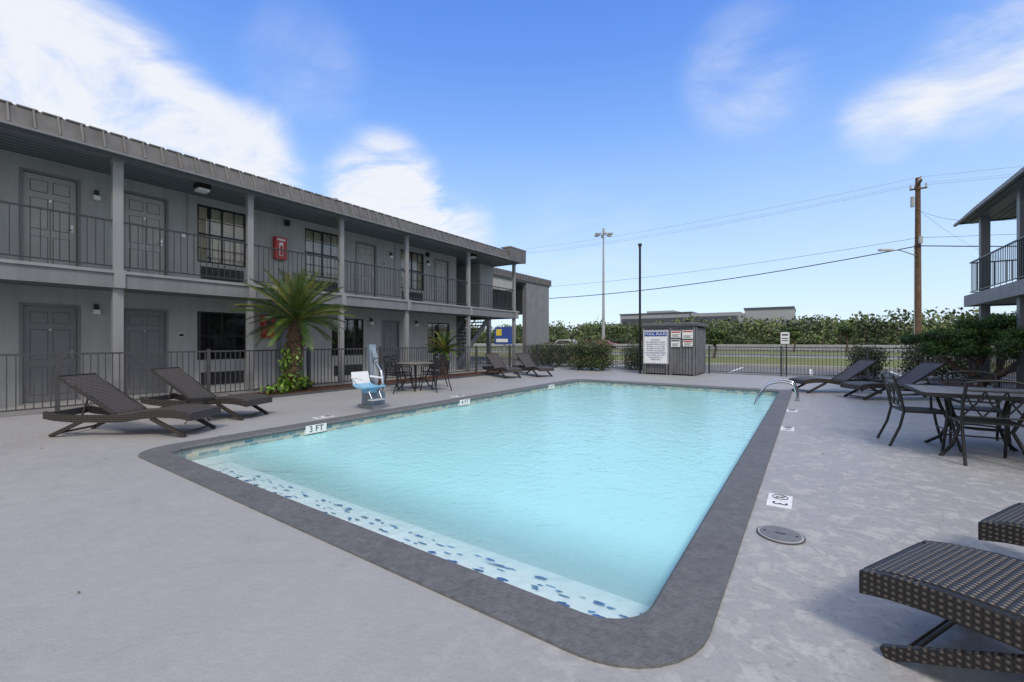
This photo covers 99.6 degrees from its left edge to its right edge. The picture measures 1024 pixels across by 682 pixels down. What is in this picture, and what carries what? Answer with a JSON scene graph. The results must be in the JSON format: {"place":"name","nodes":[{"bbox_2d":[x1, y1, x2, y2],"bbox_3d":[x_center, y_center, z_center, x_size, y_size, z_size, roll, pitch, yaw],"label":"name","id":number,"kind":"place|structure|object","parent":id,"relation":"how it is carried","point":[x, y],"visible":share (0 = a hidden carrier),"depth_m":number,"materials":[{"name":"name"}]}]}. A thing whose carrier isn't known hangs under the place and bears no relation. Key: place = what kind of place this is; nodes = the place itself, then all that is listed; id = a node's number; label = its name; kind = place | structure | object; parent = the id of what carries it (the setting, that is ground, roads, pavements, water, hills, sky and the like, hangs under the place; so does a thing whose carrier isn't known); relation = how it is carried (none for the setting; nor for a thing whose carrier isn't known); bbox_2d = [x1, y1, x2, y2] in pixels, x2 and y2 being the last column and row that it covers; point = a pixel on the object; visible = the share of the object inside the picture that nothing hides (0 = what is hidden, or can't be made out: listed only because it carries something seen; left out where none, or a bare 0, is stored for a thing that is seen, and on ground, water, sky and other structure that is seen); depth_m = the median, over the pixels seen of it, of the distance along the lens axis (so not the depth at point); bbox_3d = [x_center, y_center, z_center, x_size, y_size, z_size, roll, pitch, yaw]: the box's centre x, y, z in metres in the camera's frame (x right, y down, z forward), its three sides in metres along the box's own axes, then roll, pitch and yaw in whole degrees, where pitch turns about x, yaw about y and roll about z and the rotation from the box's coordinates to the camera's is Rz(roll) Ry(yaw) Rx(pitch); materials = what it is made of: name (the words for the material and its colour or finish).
{"place":"outdoors","nodes":[
{"label":"outdoors","id":0,"kind":"place"},
{"bbox_2d":[0,0,1023,336],"label":"sky","id":1,"kind":"structure","parent":0,"point":[526,125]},
{"bbox_2d":[471,348,1010,369],"bbox_3d":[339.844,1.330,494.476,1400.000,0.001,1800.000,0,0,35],"label":"ground","id":2,"kind":"structure","parent":0,"point":[753,360],"depth_m":31.12,"materials":[{"name":"green plant"}]},
{"bbox_2d":[495,327,511,354],"bbox_3d":[-0.831,0.000,40.104,1.800,2.600,0.240,0,0,35],"label":"motel sign","id":3,"kind":"object","parent":2,"relation":"on","point":[503,335],"visible":0.87,"depth_m":39.98,"materials":[{"name":"metal"}]},
{"bbox_2d":[0,364,1023,681],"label":"pool deck","id":4,"kind":"structure","parent":2,"relation":"on","point":[168,576],"depth_m":2.47,"materials":[{"name":"paint"}]},
{"bbox_2d":[43,373,220,437],"bbox_3d":[-5.321,0.889,6.133,2.003,0.838,0.620,0,0,0],"label":"wicker lounge chair","id":5,"kind":"object","parent":4,"relation":"on","point":[114,403],"visible":1,"depth_m":5.97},
{"bbox_2d":[184,397,214,423],"bbox_3d":[-4.935,1.112,6.850,0.406,0.385,0.400,0,0,35],"label":"side table","id":6,"kind":"object","parent":4,"relation":"on","point":[203,400],"visible":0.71,"depth_m":6.81,"materials":[{"name":"black metal"}]},
{"bbox_2d":[141,367,271,420],"bbox_3d":[-5.274,0.889,7.508,2.003,0.838,0.620,0,0,9],"label":"wicker lounge chair","id":7,"kind":"object","parent":4,"relation":"on","point":[184,384],"visible":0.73,"depth_m":7.41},
{"bbox_2d":[0,149,492,406],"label":"walls","id":8,"kind":"structure","parent":4,"relation":"on","point":[96,328],"depth_m":11.18,"materials":[{"name":"grey paint"}]},
{"bbox_2d":[19,302,80,403],"bbox_3d":[-9.778,0.250,9.171,0.133,2.060,0.900,0,0,35],"label":"door","id":9,"kind":"structure","parent":8,"relation":"attached to","point":[48,328],"depth_m":9.14,"materials":[{"name":"paint"}]},
{"bbox_2d":[19,167,80,266],"bbox_3d":[-9.778,-2.485,9.171,0.133,2.090,0.900,0,0,35],"label":"door","id":10,"kind":"structure","parent":8,"relation":"attached to","point":[47,190],"depth_m":9.16,"materials":[{"name":"paint"}]},
{"bbox_2d":[124,308,168,394],"bbox_3d":[-8.883,0.250,10.473,0.133,2.060,0.900,0,0,35],"label":"door","id":11,"kind":"structure","parent":8,"relation":"attached to","point":[146,330],"depth_m":10.47,"materials":[{"name":"paint"}]},
{"bbox_2d":[124,190,168,275],"bbox_3d":[-8.883,-2.485,10.473,0.133,2.090,0.900,0,0,35],"label":"door","id":12,"kind":"structure","parent":8,"relation":"attached to","point":[144,209],"depth_m":10.50,"materials":[{"name":"paint"}]},
{"bbox_2d":[197,204,245,267],"bbox_3d":[-8.164,-2.790,12.005,0.604,1.820,1.800,0,0,35],"label":"window","id":13,"kind":"structure","parent":8,"relation":"attached to","point":[220,223],"depth_m":11.93,"materials":[{"name":"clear glass"}]},
{"bbox_2d":[197,311,245,359],"bbox_3d":[-8.164,-0.090,12.005,0.604,1.580,1.800,0,0,35],"label":"window","id":14,"kind":"structure","parent":8,"relation":"attached to","point":[220,331],"depth_m":12.00,"materials":[{"name":"black glass"}]},
{"bbox_2d":[201,266,243,282],"bbox_3d":[-7.921,-1.810,11.838,0.134,0.320,1.040,0,0,35],"label":"air conditioner","id":15,"kind":"object","parent":8,"relation":"attached to","point":[229,273],"visible":0.88,"depth_m":11.77,"materials":[{"name":"black metal"}]},
{"bbox_2d":[201,370,243,384],"bbox_3d":[-7.921,1.000,11.838,0.134,0.340,1.040,0,0,35],"label":"air conditioner","id":16,"kind":"object","parent":8,"relation":"attached to","point":[223,377],"visible":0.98,"depth_m":11.83,"materials":[{"name":"black metal"}]},
{"bbox_2d":[0,259,519,319],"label":"balcony deck","id":17,"kind":"structure","parent":8,"relation":"attached to","point":[17,272],"depth_m":9.79,"materials":[{"name":"paint"}]},
{"bbox_2d":[0,200,512,309],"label":"balcony railing","id":18,"kind":"object","parent":17,"relation":"on","point":[206,237],"visible":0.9,"depth_m":10.48,"materials":[{"name":"metal"}]},
{"bbox_2d":[0,99,526,266],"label":"roof","id":19,"kind":"structure","parent":8,"relation":"on","point":[28,131],"depth_m":10.29,"materials":[{"name":"paint"}]},
{"bbox_2d":[260,315,274,337],"bbox_3d":[-7.155,-0.430,12.707,0.208,0.660,0.340,0,0,35],"label":"fire extinguisher cabinet","id":20,"kind":"object","parent":8,"relation":"attached to","point":[264,323],"visible":0.38,"depth_m":12.62,"materials":[{"name":"red metal"}]},
{"bbox_2d":[273,236,286,260],"bbox_3d":[-6.957,-2.780,12.996,0.208,0.660,0.340,0,0,35],"label":"fire extinguisher cabinet","id":21,"kind":"object","parent":8,"relation":"attached to","point":[280,242],"visible":0.86,"depth_m":12.93,"materials":[{"name":"red metal"}]},
{"bbox_2d":[93,182,476,336],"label":"light fixtures","id":22,"kind":"object","parent":8,"relation":"attached to","point":[200,187],"visible":0.94,"depth_m":10.99,"materials":[{"name":"black metal"}]},
{"bbox_2d":[276,316,303,383],"bbox_3d":[-6.886,0.250,13.378,0.133,2.060,0.850,0,0,35],"label":"door","id":23,"kind":"structure","parent":8,"relation":"attached to","point":[280,342],"depth_m":13.16,"materials":[{"name":"paint"}]},
{"bbox_2d":[305,228,337,279],"bbox_3d":[-6.490,-2.790,14.441,0.604,1.820,1.850,0,0,35],"label":"window","id":24,"kind":"structure","parent":8,"relation":"attached to","point":[320,243],"depth_m":14.30,"materials":[{"name":"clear glass"}]},
{"bbox_2d":[307,279,337,291],"bbox_3d":[-6.247,-1.810,14.274,0.134,0.320,1.090,0,0,35],"label":"air conditioner","id":25,"kind":"object","parent":8,"relation":"attached to","point":[333,285],"visible":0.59,"depth_m":14.39,"materials":[{"name":"black metal"}]},
{"bbox_2d":[332,318,362,355],"bbox_3d":[-5.955,-0.090,15.220,0.604,1.580,1.860,0,0,35],"label":"window","id":26,"kind":"structure","parent":8,"relation":"attached to","point":[353,333],"depth_m":15.32,"materials":[{"name":"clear glass"}]},
{"bbox_2d":[335,364,361,375],"bbox_3d":[-5.712,1.000,15.053,0.134,0.340,1.100,0,0,35],"label":"air conditioner","id":27,"kind":"object","parent":8,"relation":"attached to","point":[336,370],"visible":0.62,"depth_m":15.05,"materials":[{"name":"black metal"}]},
{"bbox_2d":[355,241,376,296],"bbox_3d":[-5.314,-2.485,15.665,0.133,2.090,0.900,0,0,35],"label":"door","id":28,"kind":"structure","parent":8,"relation":"attached to","point":[365,253],"depth_m":15.69,"materials":[{"name":"paint"}]},
{"bbox_2d":[382,320,399,374],"bbox_3d":[-4.677,0.250,16.592,0.133,2.060,0.850,0,0,35],"label":"door","id":29,"kind":"structure","parent":8,"relation":"attached to","point":[390,334],"depth_m":16.62,"materials":[{"name":"paint"}]},
{"bbox_2d":[401,249,422,290],"bbox_3d":[-4.281,-2.790,17.655,0.604,1.820,1.850,0,0,35],"label":"window","id":30,"kind":"structure","parent":8,"relation":"attached to","point":[416,262],"depth_m":17.65,"materials":[{"name":"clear glass"}]},
{"bbox_2d":[402,291,422,300],"bbox_3d":[-4.038,-1.810,17.488,0.134,0.320,1.090,0,0,35],"label":"air conditioner","id":31,"kind":"object","parent":8,"relation":"attached to","point":[418,295],"visible":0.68,"depth_m":17.53,"materials":[{"name":"black metal"}]},
{"bbox_2d":[427,322,448,352],"bbox_3d":[-3.432,-0.090,18.891,0.604,1.580,1.950,0,0,35],"label":"window","id":32,"kind":"structure","parent":8,"relation":"attached to","point":[432,328],"depth_m":18.63,"materials":[{"name":"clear glass"}]},
{"bbox_2d":[434,258,448,303],"bbox_3d":[-3.105,-2.485,18.879,0.133,2.090,0.900,0,0,35],"label":"door","id":33,"kind":"structure","parent":8,"relation":"attached to","point":[441,268],"depth_m":18.92,"materials":[{"name":"paint"}]},
{"bbox_2d":[0,345,537,411],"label":"metal fence","id":34,"kind":"object","parent":4,"relation":"on","point":[57,354],"visible":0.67,"depth_m":10.16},
{"bbox_2d":[109,157,517,391],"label":"columns","id":35,"kind":"structure","parent":4,"relation":"on","point":[117,252],"depth_m":11.01,"materials":[{"name":"paint"}]},
{"bbox_2d":[351,344,389,408],"bbox_3d":[-2.692,0.684,8.301,0.820,1.231,0.768,0,0,35],"label":"pool lift","id":36,"kind":"object","parent":4,"relation":"on","point":[373,394],"visible":1,"depth_m":8.38,"materials":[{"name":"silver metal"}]},
{"bbox_2d":[382,355,412,388],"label":"patio chair","id":37,"kind":"object","parent":4,"relation":"on","point":[397,369],"visible":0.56,"depth_m":11.97,"materials":[{"name":"black metal"}]},
{"bbox_2d":[382,357,414,393],"bbox_3d":[-2.894,0.850,11.011,0.578,0.911,0.678,0,0,40],"label":"patio chair","id":38,"kind":"object","parent":4,"relation":"on","point":[396,373],"visible":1,"depth_m":10.93,"materials":[{"name":"black metal"}]},
{"bbox_2d":[397,362,433,391],"bbox_3d":[-2.582,0.947,11.603,0.980,0.735,0.980,0,0,35],"label":"patio table","id":39,"kind":"object","parent":4,"relation":"on","point":[415,364],"visible":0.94,"depth_m":11.52,"materials":[{"name":"black metal"}]},
{"bbox_2d":[418,355,447,388],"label":"patio chair","id":40,"kind":"object","parent":4,"relation":"on","point":[442,363],"visible":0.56,"depth_m":12.25,"materials":[{"name":"black metal"}]},
{"bbox_2d":[420,356,451,392],"bbox_3d":[-1.978,0.850,11.308,0.678,0.911,0.578,0,0,40],"label":"patio chair","id":41,"kind":"object","parent":4,"relation":"on","point":[437,373],"visible":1,"depth_m":11.25,"materials":[{"name":"black metal"}]},
{"bbox_2d":[138,379,791,668],"bbox_3d":[1.424,1.315,8.189,6.206,0.059,11.866,0,0,35],"label":"pool coping","id":42,"kind":"object","parent":4,"relation":"on","point":[673,623],"visible":0.98,"depth_m":2.50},
{"bbox_2d":[456,317,490,368],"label":"staircase","id":43,"kind":"structure","parent":4,"relation":"on","point":[485,322],"depth_m":21.19,"materials":[{"name":"metal"}]},
{"bbox_2d":[175,382,777,618],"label":"swimming pool","id":44,"kind":"structure","parent":4,"relation":"in","point":[589,582],"depth_m":4.14,"materials":[{"name":"tile"}]},
{"bbox_2d":[304,423,326,434],"bbox_3d":[-3.041,1.357,6.701,0.053,0.135,0.340,0,0,35],"label":"depth marker tile","id":45,"kind":"object","parent":44,"relation":"attached to","point":[316,428],"visible":1,"depth_m":6.67,"materials":[{"name":"white tile"}]},
{"bbox_2d":[458,399,469,405],"bbox_3d":[-1.058,1.357,9.585,0.053,0.135,0.340,0,0,35],"label":"depth marker tile","id":46,"kind":"object","parent":44,"relation":"attached to","point":[464,402],"visible":1,"depth_m":9.56,"materials":[{"name":"white tile"}]},
{"bbox_2d":[190,384,775,573],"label":"water","id":47,"kind":"structure","parent":44,"relation":"in","point":[638,475],"depth_m":5.29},
{"bbox_2d":[482,353,521,378],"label":"wicker lounge chair","id":48,"kind":"object","parent":4,"relation":"on","point":[496,361],"visible":0.97,"depth_m":16.07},
{"bbox_2d":[513,353,553,376],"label":"wicker lounge chair","id":49,"kind":"object","parent":4,"relation":"on","point":[526,360],"visible":0.94,"depth_m":16.54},
{"bbox_2d":[538,345,642,368],"bbox_3d":[3.690,0.740,20.155,5.810,1.120,0.060,0,0,35],"label":"metal fence","id":50,"kind":"object","parent":4,"relation":"on","point":[576,359],"visible":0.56,"depth_m":20.75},
{"bbox_2d":[565,334,617,370],"bbox_3d":[3.579,0.570,19.383,2.321,1.768,1.804,0,0,35],"label":"hedge bush","id":51,"kind":"object","parent":4,"relation":"on","point":[599,349],"visible":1,"depth_m":19.06,"materials":[{"name":"green plant"}]},
{"bbox_2d":[228,367,975,397],"bbox_3d":[3.566,1.260,11.624,15.190,0.079,14.000,0,0,35],"label":"mulch bed","id":52,"kind":"object","parent":4,"relation":"on","point":[330,388],"visible":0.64,"depth_m":12.59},
{"bbox_2d":[260,339,314,393],"bbox_3d":[-5.554,0.599,10.893,0.820,1.593,1.570,0,0,6],"label":"ivy plant","id":53,"kind":"object","parent":52,"relation":"on","point":[284,386],"visible":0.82,"depth_m":10.69,"materials":[{"name":"green plant"}]},
{"bbox_2d":[230,267,356,391],"bbox_3d":[-5.331,-0.237,10.781,2.734,3.144,2.901,0,0,35],"label":"palm tree","id":54,"kind":"object","parent":52,"relation":"on","point":[297,305],"visible":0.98,"depth_m":10.59,"materials":[{"name":"green plant"}]},
{"bbox_2d":[425,331,462,375],"bbox_3d":[-2.488,0.468,15.778,1.498,1.765,1.520,0,0,1],"label":"palm tree","id":55,"kind":"object","parent":52,"relation":"on","point":[443,342],"visible":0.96,"depth_m":15.64,"materials":[{"name":"green plant"}]},
{"bbox_2d":[896,310,1023,386],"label":"juniper tree","id":56,"kind":"object","parent":52,"relation":"on","point":[968,339],"visible":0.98,"depth_m":11.10,"materials":[{"name":"green plant"}]},
{"bbox_2d":[638,243,641,373],"bbox_3d":[5.127,-1.300,17.347,0.143,5.200,0.150,0,0,35],"label":"enclosure post","id":57,"kind":"object","parent":4,"relation":"on","point":[639,244],"visible":1,"depth_m":17.30,"materials":[{"name":"black metal"}]},
{"bbox_2d":[643,330,667,374],"bbox_3d":[5.553,0.440,16.722,0.950,1.720,0.068,0,0,35],"label":"pool rules sign","id":58,"kind":"object","parent":4,"relation":"on","point":[655,346],"visible":1,"depth_m":16.70,"materials":[{"name":"white plastic"}]},
{"bbox_2d":[641,322,708,375],"bbox_3d":[6.512,0.300,17.287,2.110,2.000,2.030,0,0,35],"label":"equipment enclosure","id":59,"kind":"object","parent":4,"relation":"on","point":[686,360],"visible":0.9,"depth_m":16.42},
{"bbox_2d":[671,339,679,346],"bbox_3d":[6.170,0.080,16.330,0.330,0.280,0.025,0,0,35],"label":"notice sign","id":60,"kind":"object","parent":59,"relation":"attached to","point":[675,342],"visible":1,"depth_m":16.32,"materials":[{"name":"white plastic"}]},
{"bbox_2d":[671,331,680,337],"bbox_3d":[6.178,-0.250,16.324,0.350,0.260,0.025,0,0,35],"label":"notice sign","id":61,"kind":"object","parent":59,"relation":"attached to","point":[675,334],"visible":1,"depth_m":16.31,"materials":[{"name":"white plastic"}]},
{"bbox_2d":[682,330,692,338],"bbox_3d":[6.524,-0.240,16.087,0.370,0.320,0.025,0,0,35],"label":"notice sign","id":62,"kind":"object","parent":59,"relation":"attached to","point":[687,334],"visible":1,"depth_m":16.08,"materials":[{"name":"white plastic"}]},
{"bbox_2d":[683,340,692,345],"bbox_3d":[6.528,0.085,16.084,0.340,0.230,0.025,0,0,35],"label":"notice sign","id":63,"kind":"object","parent":59,"relation":"attached to","point":[687,342],"visible":1,"depth_m":16.07,"materials":[{"name":"white plastic"}]},
{"bbox_2d":[754,379,799,403],"bbox_3d":[5.983,1.340,9.812,0.913,0.925,0.650,0,0,35],"label":"pool handrail","id":64,"kind":"object","parent":4,"relation":"on","point":[793,384],"visible":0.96,"depth_m":9.72,"materials":[{"name":"silver metal"}]},
{"bbox_2d":[766,493,792,508],"bbox_3d":[2.174,1.295,3.517,0.170,0.010,0.320,0,0,35],"label":"deck depth marker","id":65,"kind":"object","parent":4,"relation":"on","point":[779,500],"visible":1,"depth_m":3.50,"materials":[{"name":"tile"}]},
{"bbox_2d":[756,525,805,544],"bbox_3d":[1.794,1.290,2.893,0.280,0.013,0.280,0,0,35],"label":"skimmer lid","id":66,"kind":"object","parent":4,"relation":"on","point":[779,534],"visible":1,"depth_m":2.87,"materials":[{"name":"grey plastic"}]},
{"bbox_2d":[781,332,788,376],"bbox_3d":[9.945,0.490,15.768,0.270,1.620,0.065,0,0,35],"label":"gate sign","id":67,"kind":"object","parent":4,"relation":"on","point":[784,337],"visible":1,"depth_m":15.74,"materials":[{"name":"paint"}]},
{"bbox_2d":[780,426,794,430],"bbox_3d":[4.082,1.295,6.416,0.170,0.010,0.320,0,0,35],"label":"deck depth marker","id":68,"kind":"object","parent":4,"relation":"on","point":[786,428],"visible":1,"depth_m":6.41,"materials":[{"name":"tile"}]},
{"bbox_2d":[789,359,882,393],"bbox_3d":[8.240,0.889,11.020,2.003,0.838,0.620,0,0,0],"label":"wicker lounge chair","id":69,"kind":"object","parent":4,"relation":"on","point":[848,374],"visible":0.76,"depth_m":10.89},
{"bbox_2d":[708,346,972,380],"bbox_3d":[10.901,0.740,15.199,7.410,1.120,0.060,0,0,35],"label":"metal fence","id":70,"kind":"object","parent":4,"relation":"on","point":[867,348],"visible":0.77,"depth_m":15.37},
{"bbox_2d":[840,361,954,399],"bbox_3d":[8.652,0.889,9.766,2.003,0.838,0.620,0,0,3],"label":"wicker lounge chair","id":71,"kind":"object","parent":4,"relation":"on","point":[921,371],"visible":0.61,"depth_m":9.68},
{"bbox_2d":[876,372,961,452],"bbox_3d":[5.073,0.850,5.429,0.678,0.911,0.578,0,0,27],"label":"patio chair","id":72,"kind":"object","parent":4,"relation":"on","point":[908,409],"visible":0.87,"depth_m":5.39,"materials":[{"name":"black metal"}]},
{"bbox_2d":[859,540,1023,673],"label":"wicker lounge chair","id":73,"kind":"object","parent":4,"relation":"on","point":[977,590],"visible":1,"depth_m":1.68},
{"bbox_2d":[904,384,1023,455],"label":"patio table","id":74,"kind":"object","parent":4,"relation":"on","point":[936,391],"visible":0.8,"depth_m":4.95,"materials":[{"name":"black metal"}]},
{"bbox_2d":[944,370,1011,449],"bbox_3d":[5.955,0.850,5.572,0.578,0.911,0.678,0,0,40],"label":"patio chair","id":75,"kind":"object","parent":4,"relation":"on","point":[978,408],"visible":0.45,"depth_m":5.62,"materials":[{"name":"black metal"}]},
{"bbox_2d":[941,380,1023,465],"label":"patio chair","id":76,"kind":"object","parent":4,"relation":"on","point":[1005,421],"visible":0.99,"depth_m":4.56,"materials":[{"name":"black metal"}]},
{"bbox_2d":[968,348,1023,388],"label":"metal fence","id":77,"kind":"object","parent":4,"relation":"on","point":[996,361],"visible":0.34,"depth_m":10.67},
{"bbox_2d":[978,503,1023,545],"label":"wicker lounge chair","id":78,"kind":"object","parent":4,"relation":"on","point":[1005,525],"visible":0.78,"depth_m":2.30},
{"bbox_2d":[979,189,1023,388],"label":"columns","id":79,"kind":"structure","parent":4,"relation":"on","point":[984,239],"depth_m":12.83,"materials":[{"name":"paint"}]},
{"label":"walls","id":80,"kind":"object","parent":4,"relation":"on","visible":0},
{"bbox_2d":[953,167,1023,226],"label":"roof","id":81,"kind":"structure","parent":80,"relation":"on","point":[999,203],"depth_m":11.96,"materials":[{"name":"paint"}]},
{"bbox_2d":[964,279,1023,306],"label":"balcony deck","id":82,"kind":"structure","parent":80,"relation":"attached to","point":[1007,294],"depth_m":11.84,"materials":[{"name":"paint"}]},
{"bbox_2d":[969,236,1023,292],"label":"balcony railing","id":83,"kind":"object","parent":82,"relation":"on","point":[975,262],"visible":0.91,"depth_m":11.97,"materials":[{"name":"metal"}]},
{"bbox_2d":[486,267,550,363],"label":"motel portico","id":84,"kind":"structure","parent":2,"relation":"on","point":[532,299],"depth_m":28.35,"materials":[{"name":"paint"}]},
{"bbox_2d":[632,328,642,345],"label":"tree","id":85,"kind":"object","parent":2,"relation":"on","point":[636,332],"visible":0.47,"depth_m":62.30,"materials":[{"name":"green plant"}]},
{"bbox_2d":[578,306,795,343],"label":"warehouse","id":86,"kind":"structure","parent":2,"relation":"on","point":[785,312],"depth_m":175.39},
{"bbox_2d":[484,333,912,344],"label":"roadside shrubs","id":87,"kind":"object","parent":2,"relation":"on","point":[740,339],"visible":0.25,"depth_m":74.93,"materials":[{"name":"green plant"}]},
{"bbox_2d":[706,328,726,357],"bbox_3d":[15.588,0.155,33.071,1.606,2.327,1.609,0,0,35],"label":"tree","id":88,"kind":"object","parent":2,"relation":"on","point":[715,336],"visible":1,"depth_m":32.74,"materials":[{"name":"green plant"}]},
{"bbox_2d":[473,343,991,352],"bbox_3d":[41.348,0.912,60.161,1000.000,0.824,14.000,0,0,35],"label":"highway","id":89,"kind":"structure","parent":2,"relation":"on","point":[788,349],"depth_m":59.33,"materials":[{"name":"asphalt"}]},
{"bbox_2d":[594,228,612,339],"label":"mast light","id":90,"kind":"object","parent":89,"relation":"on","point":[603,280],"visible":0.95,"depth_m":74.03,"materials":[{"name":"metal"}]},
{"bbox_2d":[474,344,993,351],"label":"guard rail","id":91,"kind":"object","parent":2,"relation":"on","point":[887,346],"visible":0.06,"depth_m":54.49,"materials":[{"name":"metal"}]},
{"bbox_2d":[471,307,1003,344],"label":"distant trees","id":92,"kind":"object","parent":2,"relation":"on","point":[872,327],"visible":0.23,"depth_m":89.06,"materials":[{"name":"green plant"}]},
{"bbox_2d":[476,307,999,344],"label":"distant tree belt","id":93,"kind":"object","parent":2,"relation":"on","point":[855,315],"visible":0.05,"depth_m":137.31,"materials":[{"name":"green plant"}]},
{"bbox_2d":[471,359,1015,384],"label":"parking lot","id":94,"kind":"structure","parent":2,"relation":"on","point":[766,371],"depth_m":18.65,"materials":[{"name":"asphalt"}]},
{"bbox_2d":[526,342,556,363],"bbox_3d":[1.687,0.719,24.932,2.034,1.360,1.572,0,0,35],"label":"hedge bush","id":95,"kind":"object","parent":94,"relation":"on","point":[529,352],"visible":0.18,"depth_m":24.86,"materials":[{"name":"green plant"}]},
{"bbox_2d":[539,340,578,366],"bbox_3d":[2.464,0.697,22.593,2.203,1.641,1.919,0,0,35],"label":"hedge bush","id":96,"kind":"object","parent":94,"relation":"on","point":[555,355],"visible":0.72,"depth_m":22.34,"materials":[{"name":"green plant"}]},
{"bbox_2d":[620,341,642,369],"bbox_3d":[5.747,0.704,19.946,1.483,1.517,1.558,0,0,35],"label":"hedge bush","id":97,"kind":"object","parent":94,"relation":"on","point":[627,360],"visible":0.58,"depth_m":19.76,"materials":[{"name":"green plant"}]},
{"bbox_2d":[842,342,891,378],"bbox_3d":[12.550,0.719,15.353,1.330,1.374,1.418,0,0,35],"label":"hedge bush","id":98,"kind":"object","parent":94,"relation":"on","point":[876,356],"visible":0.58,"depth_m":15.12,"materials":[{"name":"green plant"}]},
{"bbox_2d":[894,343,993,380],"bbox_3d":[14.402,0.646,14.519,2.482,1.557,1.998,0,0,35],"label":"hedge bush","id":99,"kind":"object","parent":94,"relation":"on","point":[920,358],"visible":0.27,"depth_m":14.52,"materials":[{"name":"green plant"}]},
{"bbox_2d":[786,326,803,351],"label":"tree","id":100,"kind":"object","parent":2,"relation":"on","point":[795,333],"visible":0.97,"depth_m":50.06,"materials":[{"name":"green plant"}]},
{"bbox_2d":[834,321,856,352],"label":"tree","id":101,"kind":"object","parent":2,"relation":"on","point":[848,329],"visible":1,"depth_m":48.19,"materials":[{"name":"green plant"}]},
{"bbox_2d":[471,350,1010,359],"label":"road","id":102,"kind":"structure","parent":0,"point":[761,354],"depth_m":39.17,"materials":[{"name":"asphalt"}]},
{"bbox_2d":[471,351,1015,374],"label":"sidewalk","id":103,"kind":"structure","parent":0,"point":[778,366],"depth_m":22.97,"materials":[{"name":"concrete"}]},
{"bbox_2d":[909,176,926,357],"bbox_3d":[28.089,-5.000,29.959,0.900,12.600,2.200,0,0,35],"label":"utility pole","id":104,"kind":"object","parent":103,"relation":"on","point":[917,188],"visible":0.9,"depth_m":29.84,"materials":[{"name":"brown wood"}]},
{"bbox_2d":[523,166,1020,298],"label":"overhead wires","id":105,"kind":"object","parent":104,"relation":"attached to","point":[800,256],"visible":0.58,"depth_m":33.59,"materials":[{"name":"black metal"}]},
{"bbox_2d":[878,249,915,255],"bbox_3d":[26.688,-6.115,29.888,2.538,0.489,0.302,0,0,3],"label":"street lamp","id":106,"kind":"object","parent":104,"relation":"attached to","point":[895,250],"visible":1,"depth_m":29.85,"materials":[{"name":"metal"}]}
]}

